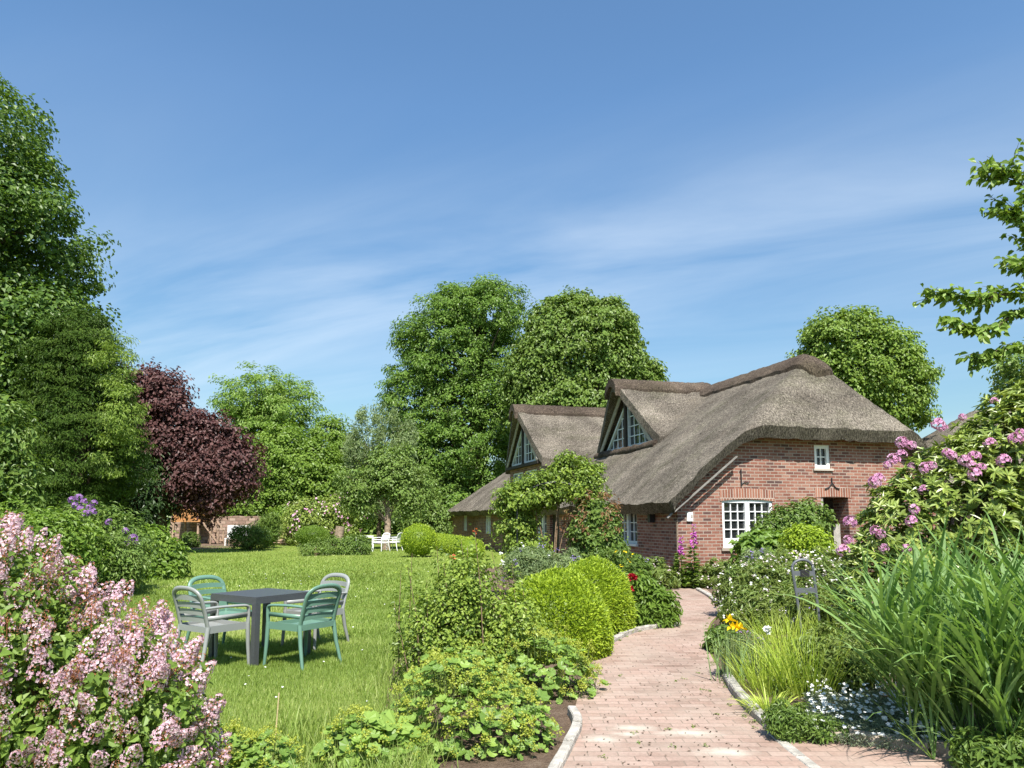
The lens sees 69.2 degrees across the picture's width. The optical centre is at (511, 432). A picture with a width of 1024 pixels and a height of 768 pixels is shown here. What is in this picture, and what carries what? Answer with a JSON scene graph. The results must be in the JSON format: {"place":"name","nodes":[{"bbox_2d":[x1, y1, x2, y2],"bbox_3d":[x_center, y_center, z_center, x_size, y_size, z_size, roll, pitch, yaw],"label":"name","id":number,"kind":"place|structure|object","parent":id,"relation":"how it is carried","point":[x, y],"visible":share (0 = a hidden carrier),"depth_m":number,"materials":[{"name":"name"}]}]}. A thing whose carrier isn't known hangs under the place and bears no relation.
{"place":"outdoors","nodes":[
{"label":"outdoors","id":0,"kind":"place"},
{"bbox_2d":[189,543,239,549],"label":"bare earth patch","id":1,"kind":"object","parent":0,"point":[211,544],"visible":0.33,"depth_m":43.27,"materials":[{"name":"soil"}]},
{"bbox_2d":[181,531,200,546],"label":"fern clump","id":2,"kind":"object","parent":1,"relation":"on","point":[192,541],"visible":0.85,"depth_m":40.36,"materials":[{"name":"green plant"}]},
{"bbox_2d":[11,520,722,767],"bbox_3d":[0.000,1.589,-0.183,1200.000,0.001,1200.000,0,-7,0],"label":"ground","id":3,"kind":"structure","parent":0,"point":[497,561],"depth_m":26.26,"materials":[{"name":"plant"}]},
{"bbox_2d":[0,395,59,517],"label":"ash sapling","id":4,"kind":"object","parent":3,"relation":"on","point":[15,455],"visible":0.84,"depth_m":19.99,"materials":[{"name":"green plant"}]},
{"bbox_2d":[0,490,121,597],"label":"laurel shrub","id":5,"kind":"object","parent":3,"relation":"on","point":[78,538],"visible":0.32,"depth_m":14.24,"materials":[{"name":"green plant"}]},
{"bbox_2d":[0,72,125,513],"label":"maple tree","id":6,"kind":"object","parent":3,"relation":"on","point":[27,299],"visible":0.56,"depth_m":28.68,"materials":[{"name":"green plant"}]},
{"bbox_2d":[8,305,164,522],"bbox_3d":[-14.978,0.038,26.138,5.345,9.355,4.476,0,-7,0],"label":"cypress tree","id":7,"kind":"object","parent":3,"relation":"on","point":[102,377],"visible":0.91,"depth_m":25.35,"materials":[{"name":"green plant"}]},
{"bbox_2d":[43,491,163,588],"bbox_3d":[-9.224,2.437,16.264,2.883,2.309,2.406,0,-7,0],"label":"purple rhododendron","id":8,"kind":"object","parent":3,"relation":"on","point":[125,525],"visible":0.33,"depth_m":16.24,"materials":[{"name":"green plant"}]},
{"bbox_2d":[26,425,191,535],"bbox_3d":[-20.556,2.331,33.663,11.724,7.127,7.064,0,-7,0],"label":"yew tree","id":9,"kind":"object","parent":3,"relation":"on","point":[147,502],"visible":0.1,"depth_m":32.92,"materials":[{"name":"green plant"}]},
{"bbox_2d":[74,530,156,596],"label":"fuchsia shrub","id":10,"kind":"object","parent":3,"relation":"on","point":[129,560],"visible":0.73,"depth_m":15.05,"materials":[{"name":"green plant"}]},
{"bbox_2d":[0,510,231,767],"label":"lilac bush","id":11,"kind":"object","parent":3,"relation":"on","point":[36,638],"visible":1,"depth_m":3.77,"materials":[{"name":"pink plant"}]},
{"bbox_2d":[136,523,195,580],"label":"hydrangea shrub","id":12,"kind":"object","parent":3,"relation":"on","point":[172,561],"visible":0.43,"depth_m":19.50,"materials":[{"name":"green plant"}]},
{"bbox_2d":[92,357,270,534],"bbox_3d":[-15.589,0.982,34.454,8.640,9.351,4.644,0,-7,0],"label":"copper beech","id":13,"kind":"object","parent":3,"relation":"on","point":[212,457],"visible":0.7,"depth_m":33.85,"materials":[{"name":"purple plant"}]},
{"bbox_2d":[172,493,223,543],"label":"wooden playhouse","id":14,"kind":"object","parent":3,"relation":"on","point":[210,534],"visible":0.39,"depth_m":45.68,"materials":[{"name":"brown wood"}]},
{"bbox_2d":[170,586,250,673],"bbox_3d":[-3.282,2.092,8.032,0.612,0.905,0.661,-4,-8,33],"label":"garden chair","id":15,"kind":"object","parent":3,"relation":"on","point":[216,624],"visible":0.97,"depth_m":7.91,"materials":[{"name":"grey plastic"}]},
{"bbox_2d":[170,516,262,542],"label":"stone wall","id":16,"kind":"structure","parent":3,"relation":"on","point":[224,523],"depth_m":47.62,"materials":[{"name":"stone"}]},
{"bbox_2d":[183,575,251,649],"bbox_3d":[-3.574,2.211,9.061,0.661,0.905,0.612,-4,-8,33],"label":"garden chair","id":17,"kind":"object","parent":3,"relation":"on","point":[225,611],"visible":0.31,"depth_m":9.23,"materials":[{"name":"green plastic"}]},
{"bbox_2d":[161,716,304,767],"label":"lady mantle","id":18,"kind":"object","parent":3,"relation":"on","point":[247,755],"visible":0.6,"depth_m":4.46,"materials":[{"name":"green plant"}]},
{"bbox_2d":[225,522,275,549],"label":"laurel bush","id":19,"kind":"object","parent":3,"relation":"on","point":[249,536],"visible":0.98,"depth_m":37.23,"materials":[{"name":"green plant"}]},
{"bbox_2d":[208,588,311,665],"bbox_3d":[-2.906,2.236,8.598,0.800,0.760,0.800,-4,-8,33],"label":"garden table","id":20,"kind":"object","parent":3,"relation":"on","point":[257,598],"visible":0.64,"depth_m":8.40,"materials":[{"name":"plastic"}]},
{"bbox_2d":[255,511,284,547],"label":"shrub","id":21,"kind":"object","parent":3,"relation":"on","point":[273,521],"visible":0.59,"depth_m":39.50,"materials":[{"name":"green plant"}]},
{"bbox_2d":[206,361,338,505],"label":"ash tree","id":22,"kind":"object","parent":3,"relation":"on","point":[276,404],"visible":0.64,"depth_m":57.29,"materials":[{"name":"green plant"}]},
{"bbox_2d":[45,467,499,534],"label":"distant woods","id":23,"kind":"object","parent":3,"relation":"on","point":[395,528],"visible":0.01,"depth_m":72.02,"materials":[{"name":"green plant"}]},
{"bbox_2d":[266,502,299,521],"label":"golden shrub","id":24,"kind":"object","parent":3,"relation":"on","point":[279,509],"visible":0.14,"depth_m":46.32,"materials":[{"name":"green plant"}]},
{"bbox_2d":[230,419,353,524],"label":"lime tree","id":25,"kind":"object","parent":3,"relation":"on","point":[302,464],"visible":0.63,"depth_m":48.32,"materials":[{"name":"green plant"}]},
{"bbox_2d":[263,583,341,669],"bbox_3d":[-2.278,2.112,8.201,0.661,0.905,0.612,-4,-8,33],"label":"garden chair","id":26,"kind":"object","parent":3,"relation":"on","point":[304,621],"visible":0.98,"depth_m":8.08,"materials":[{"name":"green plastic"}]},
{"bbox_2d":[294,524,329,544],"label":"box mound","id":27,"kind":"object","parent":3,"relation":"on","point":[304,534],"visible":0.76,"depth_m":41.01,"materials":[{"name":"green plant"}]},
{"bbox_2d":[297,537,331,555],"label":"bush","id":28,"kind":"object","parent":3,"relation":"on","point":[309,547],"visible":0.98,"depth_m":31.48,"materials":[{"name":"green plant"}]},
{"bbox_2d":[281,573,349,649],"bbox_3d":[-2.433,2.242,9.331,0.612,0.905,0.661,-4,-8,33],"label":"garden chair","id":29,"kind":"object","parent":3,"relation":"on","point":[340,611],"visible":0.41,"depth_m":9.35,"materials":[{"name":"grey plastic"}]},
{"bbox_2d":[280,493,367,545],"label":"pink rhododendron","id":30,"kind":"object","parent":3,"relation":"on","point":[306,510],"visible":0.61,"depth_m":42.84,"materials":[{"name":"green plant"}]},
{"bbox_2d":[299,413,377,540],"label":"hornbeam tree","id":31,"kind":"object","parent":3,"relation":"on","point":[334,428],"visible":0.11,"depth_m":52.58,"materials":[{"name":"green plant"}]},
{"bbox_2d":[319,531,374,554],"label":"barberry bush","id":32,"kind":"object","parent":3,"relation":"on","point":[344,545],"visible":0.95,"depth_m":32.26,"materials":[{"name":"green plant"}]},
{"bbox_2d":[260,635,465,767],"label":"long grass","id":33,"kind":"structure","parent":3,"relation":"on","point":[410,763],"depth_m":5.23,"materials":[{"name":"plant"}]},
{"bbox_2d":[337,400,420,543],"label":"willow tree","id":34,"kind":"object","parent":3,"relation":"on","point":[360,453],"visible":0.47,"depth_m":45.77,"materials":[{"name":"green plant"}]},
{"bbox_2d":[332,439,442,549],"bbox_3d":[-6.371,3.179,37.907,5.626,5.788,3.259,0,-7,0],"label":"apple tree","id":35,"kind":"object","parent":3,"relation":"on","point":[381,481],"visible":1,"depth_m":37.39,"materials":[{"name":"green plant"}]},
{"bbox_2d":[399,522,437,556],"bbox_3d":[-3.829,4.420,30.698,1.625,1.474,1.628,0,-7,0],"label":"box ball","id":36,"kind":"object","parent":3,"relation":"on","point":[419,539],"visible":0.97,"depth_m":30.22,"materials":[{"name":"green plant"}]},
{"bbox_2d":[399,483,454,533],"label":"hawthorn tree","id":37,"kind":"object","parent":3,"relation":"on","point":[438,524],"visible":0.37,"depth_m":41.25,"materials":[{"name":"green plant"}]},
{"bbox_2d":[392,458,473,533],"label":"dark thicket tree","id":38,"kind":"object","parent":3,"relation":"on","point":[445,482],"visible":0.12,"depth_m":55.49,"materials":[{"name":"green plant"}]},
{"bbox_2d":[372,272,532,533],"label":"ash tree","id":39,"kind":"object","parent":3,"relation":"on","point":[471,375],"visible":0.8,"depth_m":56.75,"materials":[{"name":"green plant"}]},
{"bbox_2d":[435,533,484,557],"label":"box hedge","id":40,"kind":"object","parent":3,"relation":"on","point":[447,541],"visible":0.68,"depth_m":31.78,"materials":[{"name":"green plant"}]},
{"bbox_2d":[516,481,594,549],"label":"rose arch","id":41,"kind":"structure","parent":3,"relation":"on","point":[530,489],"depth_m":14.58,"materials":[{"name":"black metal"}]},
{"bbox_2d":[494,285,670,433],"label":"chestnut tree","id":42,"kind":"object","parent":3,"relation":"on","point":[598,341],"visible":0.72,"depth_m":50.41,"materials":[{"name":"green plant"}]},
{"bbox_2d":[446,354,967,571],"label":"thatched house","id":43,"kind":"structure","parent":3,"relation":"on","point":[721,464],"depth_m":20.15,"materials":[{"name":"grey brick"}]},
{"bbox_2d":[512,433,520,465],"bbox_3d":[0.283,0.612,33.515,0.095,1.769,2.005,2,-7,-15],"label":"gable window","id":44,"kind":"structure","parent":43,"relation":"in","point":[517,457],"depth_m":33.47,"materials":[{"name":"glass"}]},
{"bbox_2d":[524,433,538,462],"bbox_3d":[0.826,0.381,31.505,0.095,1.769,2.005,2,-7,-15],"label":"gable window","id":45,"kind":"structure","parent":43,"relation":"in","point":[528,454],"depth_m":32.19,"materials":[{"name":"glass"}]},
{"bbox_2d":[607,410,623,449],"bbox_3d":[3.902,-0.143,27.518,0.095,1.639,1.855,2,-7,-15],"label":"gable window","id":46,"kind":"structure","parent":43,"relation":"in","point":[617,441],"depth_m":27.41,"materials":[{"name":"glass"}]},
{"bbox_2d":[619,513,637,545],"bbox_3d":[3.316,2.743,21.325,0.200,0.980,1.520,2,-7,-15],"label":"window","id":47,"kind":"structure","parent":43,"relation":"in","point":[631,522],"depth_m":21.25,"materials":[{"name":"glass"}]},
{"bbox_2d":[627,407,647,445],"bbox_3d":[4.405,-0.358,25.652,0.095,1.639,1.855,2,-7,-15],"label":"gable window","id":48,"kind":"structure","parent":43,"relation":"in","point":[636,435],"depth_m":26.10,"materials":[{"name":"glass"}]},
{"bbox_2d":[721,500,771,550],"bbox_3d":[5.995,2.354,18.900,1.580,1.280,0.170,2,-7,-15],"label":"window","id":49,"kind":"structure","parent":43,"relation":"in","point":[737,515],"depth_m":18.90,"materials":[{"name":"white paint"}]},
{"bbox_2d":[813,445,833,470],"bbox_3d":[8.205,0.672,19.687,0.600,0.680,0.170,2,-7,-15],"label":"window","id":50,"kind":"structure","parent":43,"relation":"in","point":[821,452],"depth_m":19.72,"materials":[{"name":"white paint"}]},
{"bbox_2d":[823,498,833,550],"bbox_3d":[8.361,2.864,20.098,0.840,2.300,0.060,2,-7,-15],"label":"door","id":51,"kind":"structure","parent":43,"relation":"in","point":[829,501],"depth_m":20.24,"materials":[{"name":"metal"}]},
{"bbox_2d":[766,732,820,767],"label":"flush edging strip","id":52,"kind":"object","parent":3,"relation":"on","point":[799,755],"visible":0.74,"depth_m":5.02,"materials":[{"name":"concrete"}]},
{"bbox_2d":[785,304,944,432],"bbox_3d":[17.142,-0.287,36.239,7.540,12.302,5.777,0,-7,0],"label":"linden tree","id":53,"kind":"object","parent":3,"relation":"on","point":[873,359],"visible":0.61,"depth_m":34.89,"materials":[{"name":"green plant"}]},
{"bbox_2d":[922,410,1023,548],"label":"thatched barn","id":54,"kind":"structure","parent":3,"relation":"on","point":[933,436],"depth_m":34.89,"materials":[{"name":"plant"}]},
{"bbox_2d":[0,0,1023,474],"label":"sky","id":55,"kind":"structure","parent":0,"point":[277,182],"materials":[{"name":"blue"}]},
{"bbox_2d":[386,566,681,767],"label":"flower bed soil","id":56,"kind":"structure","parent":0,"point":[541,758],"depth_m":5.48,"materials":[{"name":"soil"}]},
{"bbox_2d":[305,702,438,767],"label":"lady mantle","id":57,"kind":"object","parent":56,"relation":"on","point":[385,726],"visible":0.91,"depth_m":4.70,"materials":[{"name":"green plant"}]},
{"bbox_2d":[381,523,564,707],"bbox_3d":[-0.356,1.684,6.981,1.722,1.658,1.543,0,-7,0],"label":"shrub rose","id":58,"kind":"object","parent":56,"relation":"on","point":[472,596],"visible":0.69,"depth_m":6.86,"materials":[{"name":"green plant"}]},
{"bbox_2d":[389,636,564,763],"bbox_3d":[-0.263,1.891,5.318,1.278,0.818,1.004,0,-7,0],"label":"lady mantle","id":59,"kind":"object","parent":56,"relation":"on","point":[489,717],"visible":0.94,"depth_m":5.10,"materials":[{"name":"green plant"}]},
{"bbox_2d":[454,616,608,703],"bbox_3d":[0.163,2.090,6.904,1.311,0.752,1.169,-4,-8,33],"label":"lady mantle","id":60,"kind":"object","parent":56,"relation":"on","point":[583,671],"visible":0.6,"depth_m":6.64,"materials":[{"name":"green plant"}]},
{"bbox_2d":[491,542,581,590],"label":"lavender clump","id":61,"kind":"object","parent":56,"relation":"on","point":[534,561],"visible":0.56,"depth_m":12.27,"materials":[{"name":"plant"}]},
{"bbox_2d":[487,449,612,570],"bbox_3d":[0.762,1.831,14.873,2.539,3.034,1.464,0,-7,0],"label":"climbing rose","id":62,"kind":"object","parent":56,"relation":"on","point":[583,476],"visible":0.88,"depth_m":14.71,"materials":[{"name":"green plant"}]},
{"bbox_2d":[501,563,616,662],"bbox_3d":[0.533,2.105,8.814,1.404,1.131,1.458,0,-7,0],"label":"box topiary","id":63,"kind":"object","parent":56,"relation":"on","point":[575,598],"visible":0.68,"depth_m":8.38,"materials":[{"name":"green plant"}]},
{"bbox_2d":[548,706,581,767],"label":"path kerb","id":64,"kind":"structure","parent":56,"relation":"on","point":[560,757],"depth_m":5.20,"materials":[{"name":"concrete"}]},
{"bbox_2d":[559,490,630,559],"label":"climbing rose","id":65,"kind":"object","parent":56,"relation":"on","point":[601,525],"visible":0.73,"depth_m":14.36,"materials":[{"name":"green plant"}]},
{"bbox_2d":[566,554,639,634],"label":"box topiary","id":66,"kind":"object","parent":56,"relation":"on","point":[611,579],"visible":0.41,"depth_m":10.16,"materials":[{"name":"green plant"}]},
{"bbox_2d":[588,541,664,584],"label":"meadow rue clump","id":67,"kind":"object","parent":56,"relation":"on","point":[624,562],"visible":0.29,"depth_m":13.61,"materials":[{"name":"green plant"}]},
{"bbox_2d":[624,569,682,628],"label":"peony bush","id":68,"kind":"object","parent":56,"relation":"on","point":[654,604],"visible":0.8,"depth_m":10.83,"materials":[{"name":"green plant"}]},
{"bbox_2d":[631,556,683,588],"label":"wall border plants","id":69,"kind":"object","parent":56,"relation":"on","point":[668,578],"depth_m":16.82,"materials":[{"name":"green plant"}]},
{"bbox_2d":[563,586,956,767],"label":"brick path","id":70,"kind":"structure","parent":0,"point":[638,679],"depth_m":5.86,"materials":[{"name":"brick"}]},
{"bbox_2d":[613,622,679,642],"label":"path kerb","id":71,"kind":"structure","parent":70,"relation":"on","point":[620,635],"depth_m":10.35,"materials":[{"name":"concrete"}]},
{"bbox_2d":[578,629,740,765],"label":"leaf litter","id":72,"kind":"object","parent":70,"relation":"on","point":[659,725],"visible":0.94,"depth_m":5.62,"materials":[{"name":"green plant"}]},
{"bbox_2d":[586,589,764,757],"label":"path weeds","id":73,"kind":"object","parent":70,"relation":"on","point":[692,726],"visible":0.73,"depth_m":6.35,"materials":[{"name":"green plant"}]},
{"bbox_2d":[671,536,691,587],"bbox_3d":[3.861,2.985,17.072,0.570,1.209,0.571,0,-7,0],"label":"foxglove","id":74,"kind":"object","parent":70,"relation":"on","point":[677,561],"visible":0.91,"depth_m":17.03,"materials":[{"name":"green plant"}]},
{"bbox_2d":[681,524,706,587],"bbox_3d":[4.141,2.835,16.983,0.585,1.486,0.577,0,-7,0],"label":"foxglove","id":75,"kind":"object","parent":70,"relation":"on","point":[695,565],"visible":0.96,"depth_m":16.93,"materials":[{"name":"green plant"}]},
{"bbox_2d":[817,727,951,758],"bbox_3d":[2.625,2.166,5.169,1.540,0.118,0.193,-4,-8,34],"label":"rough stone edging","id":76,"kind":"object","parent":70,"relation":"on","point":[942,751],"visible":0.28,"depth_m":5.12,"materials":[{"name":"stone"}]},
{"bbox_2d":[706,582,1015,737],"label":"bed soil","id":77,"kind":"structure","parent":0,"point":[716,623],"depth_m":6.72,"materials":[{"name":"soil"}]},
{"bbox_2d":[688,556,733,588],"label":"wall border plants","id":78,"kind":"object","parent":77,"relation":"on","point":[708,574],"depth_m":16.93,"materials":[{"name":"green plant"}]},
{"bbox_2d":[699,624,752,654],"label":"stonecrop clump","id":79,"kind":"object","parent":77,"relation":"on","point":[714,634],"visible":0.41,"depth_m":8.87,"materials":[{"name":"green plant"}]},
{"bbox_2d":[703,614,753,682],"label":"yellow iris","id":80,"kind":"object","parent":77,"relation":"on","point":[737,626],"visible":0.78,"depth_m":7.29,"materials":[{"name":"green plant"}]},
{"bbox_2d":[723,672,766,728],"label":"path kerb","id":81,"kind":"structure","parent":77,"relation":"on","point":[732,683],"depth_m":6.43,"materials":[{"name":"concrete"}]},
{"bbox_2d":[715,629,783,677],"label":"grey lavender tuft","id":82,"kind":"object","parent":77,"relation":"on","point":[744,636],"visible":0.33,"depth_m":7.54,"materials":[{"name":"plant"}]},
{"bbox_2d":[707,554,799,610],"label":"white daisy clump","id":83,"kind":"object","parent":77,"relation":"on","point":[766,572],"visible":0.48,"depth_m":11.84,"materials":[{"name":"green plant"}]},
{"bbox_2d":[728,527,783,564],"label":"hollyhock clump","id":84,"kind":"object","parent":77,"relation":"on","point":[756,538],"visible":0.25,"depth_m":16.20,"materials":[{"name":"green plant"}]},
{"bbox_2d":[738,546,773,565],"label":"catmint clump","id":85,"kind":"object","parent":77,"relation":"on","point":[755,553],"visible":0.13,"depth_m":13.97,"materials":[{"name":"green plant"}]},
{"bbox_2d":[728,675,809,714],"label":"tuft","id":86,"kind":"object","parent":77,"relation":"on","point":[759,701],"visible":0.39,"depth_m":6.14,"materials":[{"name":"plant"}]},
{"bbox_2d":[719,629,824,697],"bbox_3d":[2.369,2.111,6.862,1.076,0.594,1.115,-6,-9,44],"label":"sedge tuft","id":87,"kind":"object","parent":77,"relation":"on","point":[754,681],"visible":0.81,"depth_m":6.78,"materials":[{"name":"plant"}]},
{"bbox_2d":[716,581,846,634],"bbox_3d":[3.873,2.544,10.658,1.810,0.820,1.403,0,-7,0],"label":"astrantia clump","id":88,"kind":"object","parent":77,"relation":"on","point":[759,598],"visible":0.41,"depth_m":10.44,"materials":[{"name":"green plant"}]},
{"bbox_2d":[733,601,839,657],"bbox_3d":[3.131,2.259,8.507,1.446,0.677,1.432,0,-7,0],"label":"sedge tuft","id":89,"kind":"object","parent":77,"relation":"on","point":[783,630],"visible":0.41,"depth_m":8.58,"materials":[{"name":"plant"}]},
{"bbox_2d":[749,496,838,539],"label":"wall rose","id":90,"kind":"object","parent":77,"relation":"on","point":[800,512],"depth_m":17.81,"materials":[{"name":"green plant"}]},
{"bbox_2d":[729,605,873,700],"bbox_3d":[2.712,1.990,6.781,1.415,0.816,1.148,2,-7,-14],"label":"sedge tuft","id":91,"kind":"object","parent":77,"relation":"on","point":[807,667],"visible":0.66,"depth_m":6.63,"materials":[{"name":"plant"}]},
{"bbox_2d":[773,520,836,560],"bbox_3d":[6.118,2.622,15.395,1.259,1.591,1.322,0,-7,0],"label":"golden privet","id":92,"kind":"object","parent":77,"relation":"on","point":[804,537],"visible":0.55,"depth_m":15.18,"materials":[{"name":"green plant"}]},
{"bbox_2d":[790,558,820,635],"bbox_3d":[3.508,2.086,8.819,0.359,1.172,0.060,0,-7,0],"label":"metal hoop stand","id":93,"kind":"object","parent":77,"relation":"on","point":[803,573],"visible":0.82,"depth_m":8.84,"materials":[{"name":"black metal"}]},
{"bbox_2d":[760,696,851,744],"bbox_3d":[2.131,2.095,5.397,0.635,0.337,0.426,0,-7,0],"label":"carpet phlox","id":94,"kind":"object","parent":77,"relation":"on","point":[790,723],"visible":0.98,"depth_m":5.30,"materials":[{"name":"green plant"}]},
{"bbox_2d":[766,543,852,599],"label":"pink cranesbill clump","id":95,"kind":"object","parent":77,"relation":"on","point":[822,562],"visible":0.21,"depth_m":12.77,"materials":[{"name":"green plant"}]},
{"bbox_2d":[780,581,843,641],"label":"blue speedwell clump","id":96,"kind":"object","parent":77,"relation":"on","point":[808,597],"visible":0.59,"depth_m":9.26,"materials":[{"name":"green plant"}]},
{"bbox_2d":[762,620,889,696],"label":"filler greens","id":97,"kind":"object","parent":77,"relation":"on","point":[858,678],"visible":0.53,"depth_m":6.75,"materials":[{"name":"green plant"}]},
{"bbox_2d":[780,607,885,655],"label":"sedge tuft","id":98,"kind":"object","parent":77,"relation":"on","point":[814,627],"visible":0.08,"depth_m":7.85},
{"bbox_2d":[831,524,841,560],"bbox_3d":[7.856,2.942,17.962,0.160,1.456,0.160,0,-7,0],"label":"wooden post","id":99,"kind":"object","parent":77,"relation":"on","point":[836,534],"visible":0.14,"depth_m":17.94,"materials":[{"name":"white wood"}]},
{"bbox_2d":[800,675,959,755],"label":"snow in summer","id":100,"kind":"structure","parent":77,"relation":"on","point":[825,704],"depth_m":5.75,"materials":[{"name":"grey plant"}]},
{"bbox_2d":[774,502,1023,741],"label":"reed grass","id":101,"kind":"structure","parent":77,"relation":"on","point":[957,643],"depth_m":5.00,"materials":[{"name":"plant"}]},
{"bbox_2d":[829,378,1023,647],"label":"pink rhododendron","id":102,"kind":"object","parent":77,"relation":"on","point":[980,466],"visible":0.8,"depth_m":7.69,"materials":[{"name":"green plant"}]},
{"bbox_2d":[858,663,997,759],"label":"reed shoots","id":103,"kind":"object","parent":77,"relation":"on","point":[931,737],"visible":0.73,"depth_m":4.97,"materials":[{"name":"plant"}]},
{"bbox_2d":[912,138,1023,377],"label":"overhanging beech","id":104,"kind":"object","parent":77,"relation":"on","point":[1000,174],"visible":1,"depth_m":8.22,"materials":[{"name":"green plant"}]},
{"bbox_2d":[944,724,1023,767],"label":"corner greens","id":105,"kind":"object","parent":77,"relation":"on","point":[971,749],"visible":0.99,"depth_m":4.65,"materials":[{"name":"green plant"}]},
{"bbox_2d":[979,337,1023,401],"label":"elder bush","id":106,"kind":"object","parent":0,"point":[1010,367],"visible":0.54,"depth_m":11.16,"materials":[{"name":"green plant"}]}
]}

